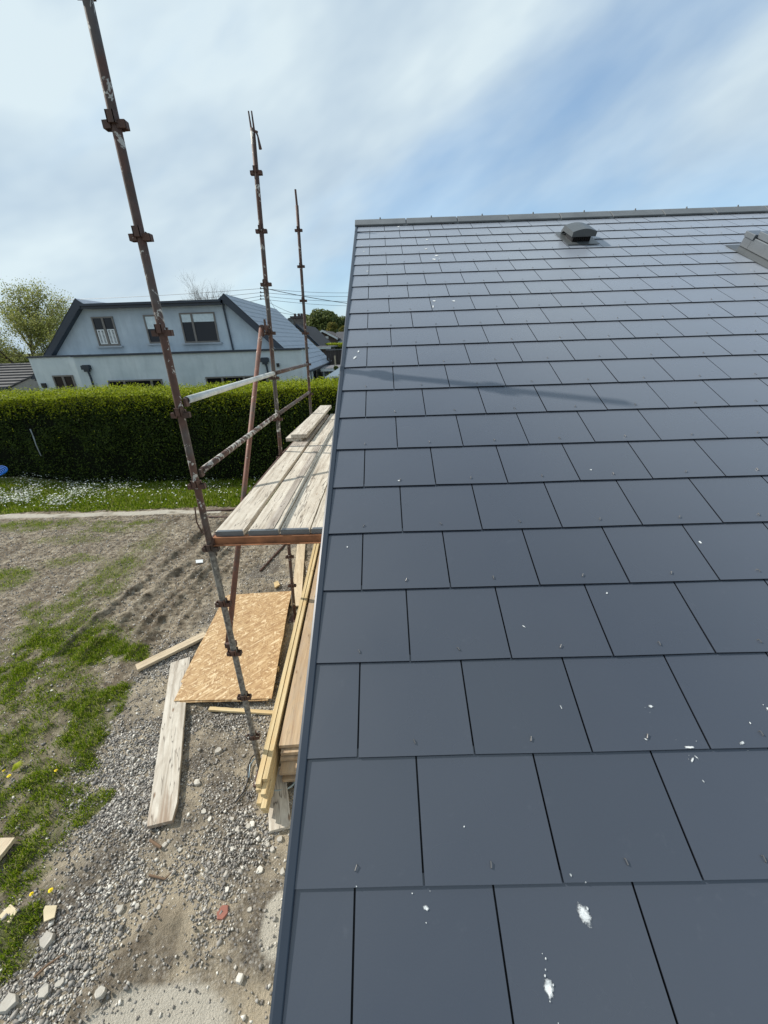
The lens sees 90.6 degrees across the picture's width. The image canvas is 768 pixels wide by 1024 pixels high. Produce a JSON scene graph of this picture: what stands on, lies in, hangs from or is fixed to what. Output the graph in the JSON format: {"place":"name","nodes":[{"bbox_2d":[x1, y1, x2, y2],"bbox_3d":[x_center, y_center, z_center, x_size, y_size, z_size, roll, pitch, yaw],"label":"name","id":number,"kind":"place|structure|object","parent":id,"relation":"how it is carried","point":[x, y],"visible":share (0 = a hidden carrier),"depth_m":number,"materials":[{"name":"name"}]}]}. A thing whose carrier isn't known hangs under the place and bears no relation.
{"place":"outdoors","nodes":[
{"label":"outdoors","id":0,"kind":"place"},
{"bbox_2d":[0,477,281,514],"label":"verge grass","id":1,"kind":"structure","parent":0,"point":[122,499],"depth_m":10.96,"materials":[{"name":"green plant"}]},
{"bbox_2d":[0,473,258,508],"bbox_3d":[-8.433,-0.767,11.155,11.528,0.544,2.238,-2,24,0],"label":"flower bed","id":2,"kind":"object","parent":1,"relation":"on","point":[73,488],"visible":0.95,"depth_m":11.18,"materials":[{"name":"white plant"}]},
{"bbox_2d":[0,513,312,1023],"bbox_3d":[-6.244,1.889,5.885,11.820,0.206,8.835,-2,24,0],"label":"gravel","id":3,"kind":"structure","parent":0,"point":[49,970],"depth_m":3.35,"materials":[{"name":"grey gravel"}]},
{"bbox_2d":[0,992,18,1014],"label":"stone","id":4,"kind":"object","parent":3,"relation":"on","point":[9,1002],"visible":1,"depth_m":2.53,"materials":[{"name":"white stone"}]},
{"bbox_2d":[38,983,49,998],"bbox_3d":[-2.313,3.264,2.585,0.066,0.040,0.085,-18,29,-31],"label":"stone","id":5,"kind":"object","parent":3,"relation":"on","point":[43,993],"visible":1,"depth_m":2.58,"materials":[{"name":"white stone"}]},
{"bbox_2d":[33,954,63,978],"bbox_3d":[-2.371,3.204,2.690,0.168,0.017,0.028,-22,31,-38],"label":"stick","id":6,"kind":"object","parent":3,"relation":"on","point":[42,969],"visible":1,"depth_m":2.68,"materials":[{"name":"brown wood"}]},
{"bbox_2d":[54,977,64,987],"bbox_3d":[-2.239,3.259,2.628,0.059,0.031,0.054,-2,24,0],"label":"stone","id":7,"kind":"object","parent":3,"relation":"on","point":[60,982],"visible":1,"depth_m":2.62,"materials":[{"name":"white stone"}]},
{"bbox_2d":[148,871,172,879],"bbox_3d":[-1.844,2.990,3.126,0.188,0.014,0.060,-2,24,0],"label":"stick","id":8,"kind":"object","parent":3,"relation":"on","point":[155,876],"visible":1,"depth_m":3.12,"materials":[{"name":"brown wood"}]},
{"bbox_2d":[147,657,190,828],"bbox_3d":[-2.401,2.439,4.328,0.241,0.059,2.110,-11,26,-19],"label":"long plank","id":9,"kind":"object","parent":3,"relation":"on","point":[164,801],"visible":0.94,"depth_m":3.99,"materials":[{"name":"beige wood"}]},
{"bbox_2d":[194,779,200,785],"bbox_3d":[-1.871,2.708,3.805,0.056,0.043,0.073,-19,29,-32],"label":"stone","id":10,"kind":"object","parent":3,"relation":"on","point":[196,782],"visible":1,"depth_m":3.79,"materials":[{"name":"white stone"}]},
{"bbox_2d":[217,905,228,919],"bbox_3d":[-1.243,3.083,2.923,0.100,0.028,0.092,-2,24,0],"label":"brick fragment","id":11,"kind":"object","parent":3,"relation":"on","point":[224,913],"visible":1,"depth_m":2.92,"materials":[{"name":"brick"}]},
{"bbox_2d":[235,750,259,802],"bbox_3d":[-1.382,2.659,3.849,0.072,0.012,0.519,0,24,5],"label":"black cable","id":12,"kind":"object","parent":3,"relation":"on","point":[247,778],"visible":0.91,"depth_m":3.80,"materials":[{"name":"rubber"}]},
{"bbox_2d":[0,353,313,1023],"bbox_3d":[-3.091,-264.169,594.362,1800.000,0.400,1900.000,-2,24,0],"label":"ground","id":13,"kind":"structure","parent":0,"point":[174,925],"depth_m":3.92,"materials":[{"name":"grey gravel"}]},
{"bbox_2d":[0,837,15,860],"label":"plank end","id":14,"kind":"object","parent":13,"relation":"on","point":[6,844],"visible":1,"depth_m":3.31,"materials":[{"name":"brown wood"}]},
{"bbox_2d":[0,904,16,923],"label":"board fragment","id":15,"kind":"object","parent":13,"relation":"on","point":[10,909],"visible":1,"depth_m":2.94,"materials":[{"name":"beige wood"}]},
{"bbox_2d":[0,322,27,363],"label":"spring tree","id":16,"kind":"object","parent":13,"relation":"on","point":[9,355],"visible":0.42,"depth_m":26.83,"materials":[{"name":"green plant"}]},
{"bbox_2d":[2,348,29,362],"bbox_3d":[-27.327,-10.153,28.797,2.856,4.398,2.562,-2,24,0],"label":"dark shrub","id":17,"kind":"object","parent":13,"relation":"on","point":[26,361],"visible":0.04,"depth_m":27.91,"materials":[{"name":"green plant"}]},
{"bbox_2d":[11,760,22,771],"bbox_3d":[-3.810,2.647,3.978,0.120,0.040,0.106,-7,25,-11],"label":"broad leaf weed","id":18,"kind":"object","parent":13,"relation":"on","point":[16,765],"visible":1,"depth_m":3.95,"materials":[{"name":"green plant"}]},
{"bbox_2d":[0,363,39,393],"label":"tiled house","id":19,"kind":"structure","parent":13,"relation":"on","point":[16,375],"depth_m":18.65,"materials":[{"name":"tile"}]},
{"bbox_2d":[0,277,73,362],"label":"spring tree","id":20,"kind":"object","parent":13,"relation":"on","point":[38,332],"visible":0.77,"depth_m":22.38,"materials":[{"name":"green plant"}]},
{"bbox_2d":[39,931,55,951],"bbox_3d":[-2.490,3.166,2.810,0.094,0.054,0.087,6,25,17],"label":"stone","id":21,"kind":"object","parent":13,"relation":"on","point":[47,939],"visible":1,"depth_m":2.80,"materials":[{"name":"white stone"}]},
{"bbox_2d":[43,905,56,921],"bbox_3d":[-2.585,3.091,2.937,0.087,0.012,0.115,-13,27,-24],"label":"board fragment","id":22,"kind":"object","parent":13,"relation":"on","point":[49,912],"visible":1,"depth_m":2.93,"materials":[{"name":"beige wood"}]},
{"bbox_2d":[0,518,157,985],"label":"grass","id":23,"kind":"structure","parent":13,"relation":"on","point":[116,648],"depth_m":4.55,"materials":[{"name":"green plant"}]},
{"bbox_2d":[94,985,106,999],"bbox_3d":[-1.909,3.235,2.559,0.068,0.045,0.067,15,29,32],"label":"stone","id":24,"kind":"object","parent":13,"relation":"on","point":[100,993],"visible":1,"depth_m":2.55,"materials":[{"name":"white stone"}]},
{"bbox_2d":[116,904,124,915],"bbox_3d":[-2.047,3.087,2.945,0.050,0.037,0.068,-2,24,0],"label":"stone","id":25,"kind":"object","parent":13,"relation":"on","point":[119,910],"visible":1,"depth_m":2.94,"materials":[{"name":"white stone"}]},
{"bbox_2d":[149,839,161,848],"bbox_3d":[-2.001,2.904,3.327,0.140,0.021,0.024,9,26,22],"label":"stick","id":26,"kind":"object","parent":13,"relation":"on","point":[155,843],"visible":1,"depth_m":3.32,"materials":[{"name":"brown wood"}]},
{"bbox_2d":[0,373,338,484],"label":"hedge","id":27,"kind":"object","parent":13,"relation":"on","point":[132,433],"visible":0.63,"depth_m":11.55,"materials":[{"name":"green plant"}]},
{"bbox_2d":[0,466,7,475],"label":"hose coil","id":28,"kind":"object","parent":27,"relation":"attached to","point":[4,472],"visible":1,"depth_m":11.57,"materials":[{"name":"blue plastic"}]},
{"bbox_2d":[29,429,40,455],"bbox_3d":[-10.527,-2.094,11.482,0.048,0.810,0.154,-19,29,-33],"label":"plastic strip","id":29,"kind":"object","parent":27,"relation":"hanging from","point":[35,441],"visible":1,"depth_m":11.43,"materials":[{"name":"grey plastic"}]},
{"bbox_2d":[135,632,204,671],"bbox_3d":[-3.002,1.973,5.406,0.913,0.046,0.129,-22,31,-38],"label":"plank offcut","id":30,"kind":"object","parent":13,"relation":"on","point":[161,656],"visible":0.97,"depth_m":5.35,"materials":[{"name":"brown wood"}]},
{"bbox_2d":[175,272,231,299],"bbox_3d":[-13.834,-14.283,31.031,4.255,9.301,5.102,-17,28,-30],"label":"bare tree","id":31,"kind":"object","parent":13,"relation":"on","point":[197,293],"visible":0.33,"depth_m":29.70,"materials":[{"name":"brown plant"}]},
{"bbox_2d":[81,0,328,786],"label":"scaffold","id":32,"kind":"object","parent":13,"relation":"on","point":[115,124],"visible":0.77,"depth_m":2.89,"materials":[{"name":"metal"}]},
{"bbox_2d":[215,446,304,536],"bbox_3d":[-1.179,-0.359,4.048,0.217,0.042,2.549,-2,24,0],"label":"scaffold board","id":33,"kind":"object","parent":32,"relation":"on","point":[241,518],"visible":1,"depth_m":3.50,"materials":[{"name":"grey wood"}]},
{"bbox_2d":[248,445,324,535],"bbox_3d":[-0.918,-0.365,4.046,0.236,0.042,2.549,-2,24,1],"label":"scaffold board","id":34,"kind":"object","parent":32,"relation":"on","point":[262,521],"visible":0.74,"depth_m":3.47,"materials":[{"name":"grey wood"}]},
{"bbox_2d":[265,446,319,528],"bbox_3d":[-0.883,-0.386,4.034,0.067,0.003,2.500,-2,24,0],"label":"batten","id":35,"kind":"object","parent":34,"relation":"on","point":[279,511],"visible":1,"depth_m":3.56,"materials":[{"name":"beige wood"}]},
{"bbox_2d":[280,445,331,534],"bbox_3d":[-0.681,-0.373,4.044,0.226,0.042,2.549,-2,24,0],"label":"scaffold board","id":36,"kind":"object","parent":32,"relation":"on","point":[300,518],"visible":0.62,"depth_m":3.40,"materials":[{"name":"grey wood"}]},
{"bbox_2d":[290,414,328,447],"bbox_3d":[-1.193,-1.398,6.347,0.217,0.039,2.460,-2,24,1],"label":"scaffold board","id":37,"kind":"object","parent":32,"relation":"on","point":[306,441],"visible":0.57,"depth_m":5.69,"materials":[{"name":"beige wood"}]},
{"bbox_2d":[286,425,303,440],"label":"loose board","id":38,"kind":"object","parent":37,"relation":"on","point":[288,438],"visible":0.26,"depth_m":5.46,"materials":[{"name":"beige wood"}]},
{"bbox_2d":[291,405,331,437],"bbox_3d":[-1.206,-1.629,6.631,0.229,0.051,2.660,-1,24,1],"label":"loose board","id":39,"kind":"object","parent":38,"relation":"on","point":[306,427],"visible":1,"depth_m":6.18,"materials":[{"name":"beige wood"}]},
{"bbox_2d":[311,488,326,533],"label":"scaffold board","id":40,"kind":"object","parent":32,"relation":"on","point":[317,527],"visible":0.15,"depth_m":3.02,"materials":[{"name":"grey wood"}]},
{"bbox_2d":[308,414,334,445],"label":"scaffold board","id":41,"kind":"object","parent":32,"relation":"on","point":[323,435],"visible":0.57,"depth_m":5.87,"materials":[{"name":"beige wood"}]},
{"bbox_2d":[326,433,332,444],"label":"scaffold board","id":42,"kind":"object","parent":32,"relation":"on","point":[329,442],"visible":0.15,"depth_m":5.39,"materials":[{"name":"beige wood"}]},
{"bbox_2d":[208,516,227,517],"bbox_3d":[-4.196,0.127,9.632,0.655,0.049,0.052,0,24,4],"label":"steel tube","id":43,"kind":"object","parent":13,"relation":"on","point":[217,516],"visible":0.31,"depth_m":9.61,"materials":[{"name":"grey metal"}]},
{"bbox_2d":[215,747,221,754],"bbox_3d":[-1.787,2.571,4.089,0.062,0.041,0.079,16,30,35],"label":"stone","id":44,"kind":"object","parent":13,"relation":"on","point":[218,750],"visible":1,"depth_m":4.08,"materials":[{"name":"grey stone"}]},
{"bbox_2d":[236,973,243,984],"bbox_3d":[-0.993,3.204,2.611,0.048,0.032,0.053,-2,24,0],"label":"stone","id":45,"kind":"object","parent":13,"relation":"on","point":[239,978],"visible":1,"depth_m":2.60,"materials":[{"name":"white stone"}]},
{"bbox_2d":[208,707,272,714],"bbox_3d":[-1.628,2.358,4.498,0.924,0.031,0.048,1,24,5],"label":"pine batten","id":46,"kind":"object","parent":13,"relation":"on","point":[238,710],"visible":0.73,"depth_m":4.50,"materials":[{"name":"beige wood"}]},
{"bbox_2d":[257,866,262,873],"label":"stone","id":47,"kind":"object","parent":13,"relation":"on","point":[260,869],"visible":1,"depth_m":3.17,"materials":[{"name":"white stone"}]},
{"bbox_2d":[259,544,285,571],"bbox_3d":[-2.237,0.875,7.837,0.040,0.038,1.256,4,25,12],"label":"steel tube","id":48,"kind":"object","parent":13,"relation":"on","point":[269,560],"visible":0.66,"depth_m":7.67,"materials":[{"name":"grey metal"}]},
{"bbox_2d":[274,581,279,588],"bbox_3d":[-1.923,1.303,6.825,0.094,0.030,0.200,-10,26,-18],"label":"wood block","id":49,"kind":"object","parent":13,"relation":"on","point":[276,584],"depth_m":6.80,"materials":[{"name":"yellow wood"}]},
{"bbox_2d":[268,768,290,832],"bbox_3d":[-1.012,2.736,3.630,0.193,0.041,0.561,-10,25,-17],"label":"sole plank","id":50,"kind":"object","parent":13,"relation":"on","point":[279,816],"visible":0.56,"depth_m":3.53,"materials":[{"name":"grey wood"}]},
{"bbox_2d":[277,835,282,842],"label":"stone","id":51,"kind":"object","parent":13,"relation":"on","point":[279,839],"visible":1,"depth_m":3.33,"materials":[{"name":"white stone"}]},
{"bbox_2d":[280,867,284,875],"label":"stone","id":52,"kind":"object","parent":13,"relation":"on","point":[282,871],"visible":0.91,"depth_m":3.13,"materials":[{"name":"white stone"}]},
{"bbox_2d":[291,544,304,606],"bbox_3d":[-1.682,0.928,7.618,0.173,0.031,3.096,-5,25,-7],"label":"pale board","id":53,"kind":"object","parent":13,"relation":"on","point":[299,569],"visible":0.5,"depth_m":7.12,"materials":[{"name":"brown wood"}]},
{"bbox_2d":[288,313,333,345],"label":"chimney house","id":54,"kind":"structure","parent":13,"relation":"on","point":[316,337],"depth_m":32.57,"materials":[{"name":"tile"}]},
{"bbox_2d":[306,308,342,331],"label":"leafy tree","id":55,"kind":"object","parent":13,"relation":"on","point":[316,317],"visible":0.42,"depth_m":74.21,"materials":[{"name":"green plant"}]},
{"bbox_2d":[317,346,336,364],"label":"flat roofed shed","id":56,"kind":"structure","parent":13,"relation":"on","point":[323,349],"depth_m":27.98,"materials":[{"name":"grey brick"}]},
{"bbox_2d":[320,330,339,345],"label":"gable bungalow","id":57,"kind":"object","parent":13,"relation":"on","point":[331,337],"visible":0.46,"depth_m":42.24,"materials":[{"name":"grey brick"}]},
{"bbox_2d":[321,365,339,380],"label":"outbuilding","id":58,"kind":"structure","parent":13,"relation":"on","point":[327,369],"depth_m":21.09,"materials":[{"name":"grey tile"}]},
{"bbox_2d":[326,322,337,332],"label":"leafy tree","id":59,"kind":"object","parent":13,"relation":"on","point":[332,327],"visible":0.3,"depth_m":59.27,"materials":[{"name":"green plant"}]},
{"bbox_2d":[325,368,339,380],"bbox_3d":[-1.484,-4.109,15.001,0.222,3.200,1.950,14,29,31],"label":"lean to roof","id":60,"kind":"object","parent":13,"relation":"on","point":[335,373],"visible":0.09,"depth_m":14.11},
{"bbox_2d":[326,349,341,364],"bbox_3d":[0.893,-8.876,24.950,9.125,3.576,0.165,-2,24,0],"label":"timber fence","id":61,"kind":"object","parent":13,"relation":"on","point":[332,356],"visible":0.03,"depth_m":24.44,"materials":[{"name":"brown wood"}]},
{"bbox_2d":[325,342,342,355],"bbox_3d":[-0.636,-14.197,36.368,9.738,4.059,1.400,-2,24,0],"label":"garden hedge","id":62,"kind":"object","parent":13,"relation":"on","point":[335,344],"visible":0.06,"depth_m":35.36,"materials":[{"name":"green plant"}]},
{"bbox_2d":[336,332,343,345],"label":"hipped house","id":63,"kind":"structure","parent":13,"relation":"on","point":[340,335],"depth_m":45.75,"materials":[{"name":"grey brick"}]},
{"bbox_2d":[339,315,345,325],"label":"leafy tree","id":64,"kind":"object","parent":13,"relation":"on","point":[343,320],"visible":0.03,"depth_m":77.71,"materials":[{"name":"green plant"}]},
{"bbox_3d":[-1.170,1.047,7.350,0.500,0.086,0.094,-3,24,-2],"label":"stack bearer","id":65,"kind":"object","parent":13,"relation":"on","visible":0},
{"bbox_2d":[272,753,280,796],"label":"stack batten","id":66,"kind":"object","parent":65,"relation":"on","point":[276,774],"visible":0.11,"depth_m":3.75,"materials":[{"name":"yellow wood"}]},
{"bbox_2d":[263,748,280,813],"bbox_3d":[-1.179,1.716,5.570,0.051,0.045,4.750,-3,24,-2],"label":"stack batten","id":67,"kind":"object","parent":66,"relation":"on","point":[269,802],"visible":0.16,"depth_m":3.57,"materials":[{"name":"yellow wood"}]},
{"bbox_2d":[26,293,329,392],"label":"rendered house","id":68,"kind":"structure","parent":0,"point":[214,341],"depth_m":16.98,"materials":[{"name":"white paint"}]},
{"bbox_2d":[52,375,77,390],"bbox_3d":[-14.550,-5.629,17.474,0.927,1.250,0.083,-2,24,0],"label":"window","id":69,"kind":"structure","parent":68,"relation":"in","point":[59,380],"depth_m":17.31,"materials":[{"name":"black glass"}]},
{"bbox_2d":[90,316,123,347],"bbox_3d":[-12.588,-8.132,17.189,1.191,1.261,0.160,-2,24,0],"label":"window","id":70,"kind":"structure","parent":68,"relation":"in","point":[104,327],"depth_m":17.20,"materials":[{"name":"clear glass"}]},
{"bbox_2d":[108,379,162,392],"bbox_3d":[-10.774,-5.162,16.716,2.355,1.250,0.083,-2,24,0],"label":"window","id":71,"kind":"structure","parent":68,"relation":"in","point":[146,381],"depth_m":16.49,"materials":[{"name":"black glass"}]},
{"bbox_2d":[143,315,169,344],"bbox_3d":[-10.345,-8.221,17.160,1.000,1.229,0.160,-2,24,0],"label":"window","id":72,"kind":"structure","parent":68,"relation":"in","point":[149,320],"depth_m":17.15,"materials":[{"name":"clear glass"}]},
{"bbox_2d":[179,312,221,344],"bbox_3d":[-8.325,-8.280,17.144,1.799,1.291,0.160,-2,24,0],"label":"window","id":73,"kind":"structure","parent":68,"relation":"in","point":[197,327],"depth_m":17.16,"materials":[{"name":"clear glass"}]},
{"bbox_2d":[205,375,267,386],"bbox_3d":[-6.362,-5.304,16.674,2.684,1.250,0.083,-2,24,0],"label":"window","id":74,"kind":"structure","parent":68,"relation":"in","point":[223,378],"depth_m":16.46,"materials":[{"name":"black glass"}]},
{"bbox_2d":[313,370,316,379],"bbox_3d":[-3.755,-7.147,20.915,0.050,1.200,0.900,-2,24,0],"label":"side window","id":75,"kind":"structure","parent":68,"relation":"in","point":[314,372],"depth_m":20.73,"materials":[{"name":"black glass"}]},
{"bbox_2d":[206,508,234,511],"bbox_3d":[-4.339,-0.046,10.025,0.806,0.057,0.060,-3,24,-2],"label":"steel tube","id":76,"kind":"object","parent":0,"point":[232,509],"visible":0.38,"depth_m":10.01,"materials":[{"name":"metal"}]},
{"bbox_2d":[0,0,767,353],"label":"sky","id":77,"kind":"structure","parent":0,"point":[365,109],"materials":[{"name":"blue"}]},
{"bbox_2d":[269,205,767,1023],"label":"slate roofed house","id":78,"kind":"structure","parent":0,"point":[531,783],"depth_m":1.16,"materials":[{"name":"grey stone"}]},
{"bbox_3d":[-9.132,-13.693,30.435,0.570,8.406,0.290,-2,24,0],"label":"utility pole","id":79,"kind":"object","parent":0,"visible":0},
{"bbox_2d":[37,289,323,300],"bbox_3d":[-18.884,-18.671,32.504,38.336,0.716,10.128,-4,24,-5],"label":"overhead wire","id":80,"kind":"object","parent":79,"relation":"attached to","point":[192,293],"visible":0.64,"depth_m":31.23,"materials":[{"name":"black metal"}]},
{"bbox_2d":[22,293,347,310],"bbox_3d":[-18.493,-18.157,32.363,37.923,0.937,9.842,-5,24,-6],"label":"overhead wire","id":81,"kind":"object","parent":79,"relation":"attached to","point":[271,293],"visible":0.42,"depth_m":30.62,"materials":[{"name":"black metal"}]},
{"bbox_2d":[245,296,346,301],"bbox_3d":[-14.314,-17.669,32.501,30.339,1.205,9.125,-6,25,-10],"label":"overhead wire","id":82,"kind":"object","parent":79,"relation":"attached to","point":[297,299],"visible":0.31,"depth_m":31.54,"materials":[{"name":"black metal"}]},
{"bbox_2d":[269,289,346,303],"bbox_3d":[-4.774,-18.144,32.292,11.250,1.081,0.044,-20,30,-34],"label":"overhead wire","id":83,"kind":"object","parent":79,"relation":"attached to","point":[306,296],"visible":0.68,"depth_m":31.30,"materials":[{"name":"black metal"}]},
{"label":"stack batten","id":84,"kind":"object","parent":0,"visible":0},
{"bbox_2d":[256,793,262,805],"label":"stack batten","id":85,"kind":"object","parent":84,"relation":"on","point":[259,801],"visible":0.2,"depth_m":3.39,"materials":[{"name":"yellow wood"}]},
{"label":"stack batten","id":86,"kind":"object","parent":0,"visible":0},
{"bbox_2d":[261,546,320,810],"bbox_3d":[-1.176,1.643,5.504,0.050,0.045,4.750,-3,24,-2],"label":"stack batten","id":87,"kind":"object","parent":86,"relation":"on","point":[264,804],"visible":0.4,"depth_m":3.57,"materials":[{"name":"yellow wood"}]},
{"bbox_2d":[270,543,320,779],"bbox_3d":[-1.190,1.506,5.694,0.049,0.045,4.750,-3,24,-2],"label":"stack batten","id":88,"kind":"object","parent":87,"relation":"on","point":[293,668],"visible":0.34,"depth_m":4.62,"materials":[{"name":"yellow wood"}]},
{"bbox_2d":[261,544,319,796],"bbox_3d":[-1.185,1.533,5.520,0.046,0.045,4.750,-3,24,-2],"label":"stack batten","id":89,"kind":"object","parent":88,"relation":"on","point":[265,785],"visible":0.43,"depth_m":3.78,"materials":[{"name":"yellow wood"}]},
{"bbox_2d":[262,544,318,781],"bbox_3d":[-1.188,1.449,5.592,0.047,0.045,4.750,-3,24,-2],"label":"stack batten","id":90,"kind":"object","parent":89,"relation":"on","point":[265,778],"visible":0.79,"depth_m":4.36,"materials":[{"name":"yellow wood"}]},
{"label":"stack batten","id":91,"kind":"object","parent":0,"visible":0},
{"bbox_2d":[256,781,262,792],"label":"stack batten","id":92,"kind":"object","parent":91,"relation":"on","point":[258,789],"visible":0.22,"depth_m":3.39,"materials":[{"name":"yellow wood"}]},
{"bbox_2d":[255,544,316,786],"bbox_3d":[-1.240,1.468,5.554,0.048,0.045,4.750,-3,24,-2],"label":"stack batten","id":93,"kind":"object","parent":92,"relation":"on","point":[259,780],"visible":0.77,"depth_m":4.34,"materials":[{"name":"yellow wood"}]},
{"bbox_3d":[-1.081,1.784,5.710,0.500,0.086,0.093,-3,24,-2],"label":"stack bearer","id":94,"kind":"object","parent":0,"visible":0},
{"bbox_2d":[282,774,295,781],"bbox_3d":[-0.974,1.710,5.705,0.263,0.043,4.400,-3,24,-2],"label":"stack plank","id":95,"kind":"object","parent":94,"relation":"on","point":[288,778],"visible":0.08,"depth_m":3.70,"materials":[{"name":"brown wood"}]},
{"bbox_3d":[-0.985,1.629,5.755,0.263,0.043,4.400,-3,24,-2],"label":"stack plank","id":96,"kind":"object","parent":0,"visible":0},
{"bbox_2d":[279,760,296,774],"bbox_3d":[-0.982,1.612,5.660,0.263,0.043,4.400,-3,24,-2],"label":"stack plank","id":97,"kind":"object","parent":96,"relation":"on","point":[288,767],"visible":0.13,"depth_m":3.68,"materials":[{"name":"brown wood"}]},
{"bbox_2d":[280,755,297,760],"bbox_3d":[-0.989,1.522,5.729,0.263,0.043,4.400,-3,24,-2],"label":"stack plank","id":98,"kind":"object","parent":97,"relation":"on","point":[289,758],"visible":0.12,"depth_m":3.73,"materials":[{"name":"brown wood"}]},
{"bbox_2d":[281,747,298,755],"bbox_3d":[-1.009,1.465,5.724,0.228,0.043,4.400,-3,24,-2],"label":"stack plank","id":99,"kind":"object","parent":98,"relation":"on","point":[289,751],"visible":0.11,"depth_m":3.73,"materials":[{"name":"brown wood"}]},
{"bbox_2d":[279,552,319,747],"bbox_3d":[-1.025,1.400,5.738,0.228,0.043,4.400,-3,24,-2],"label":"stack plank","id":100,"kind":"object","parent":99,"relation":"on","point":[290,734],"visible":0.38,"depth_m":4.33,"materials":[{"name":"brown wood"}]},
{"bbox_3d":[-1.894,2.109,5.024,1.000,0.051,0.054,-3,24,-2],"label":"timber bearer","id":101,"kind":"object","parent":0,"visible":0},
{"bbox_2d":[180,596,267,702],"bbox_3d":[-2.054,1.841,5.543,1.307,0.017,2.137,-2,25,1],"label":"strand board","id":102,"kind":"object","parent":101,"relation":"on","point":[193,659],"visible":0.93,"depth_m":4.97,"materials":[{"name":"beige wood"}]},
{"bbox_2d":[174,591,290,701],"bbox_3d":[-2.010,1.822,5.547,1.307,0.017,2.138,-2,25,1],"label":"strand board","id":103,"kind":"object","parent":102,"relation":"on","point":[259,621],"visible":0.89,"depth_m":5.24,"materials":[{"name":"beige wood"}]}
]}

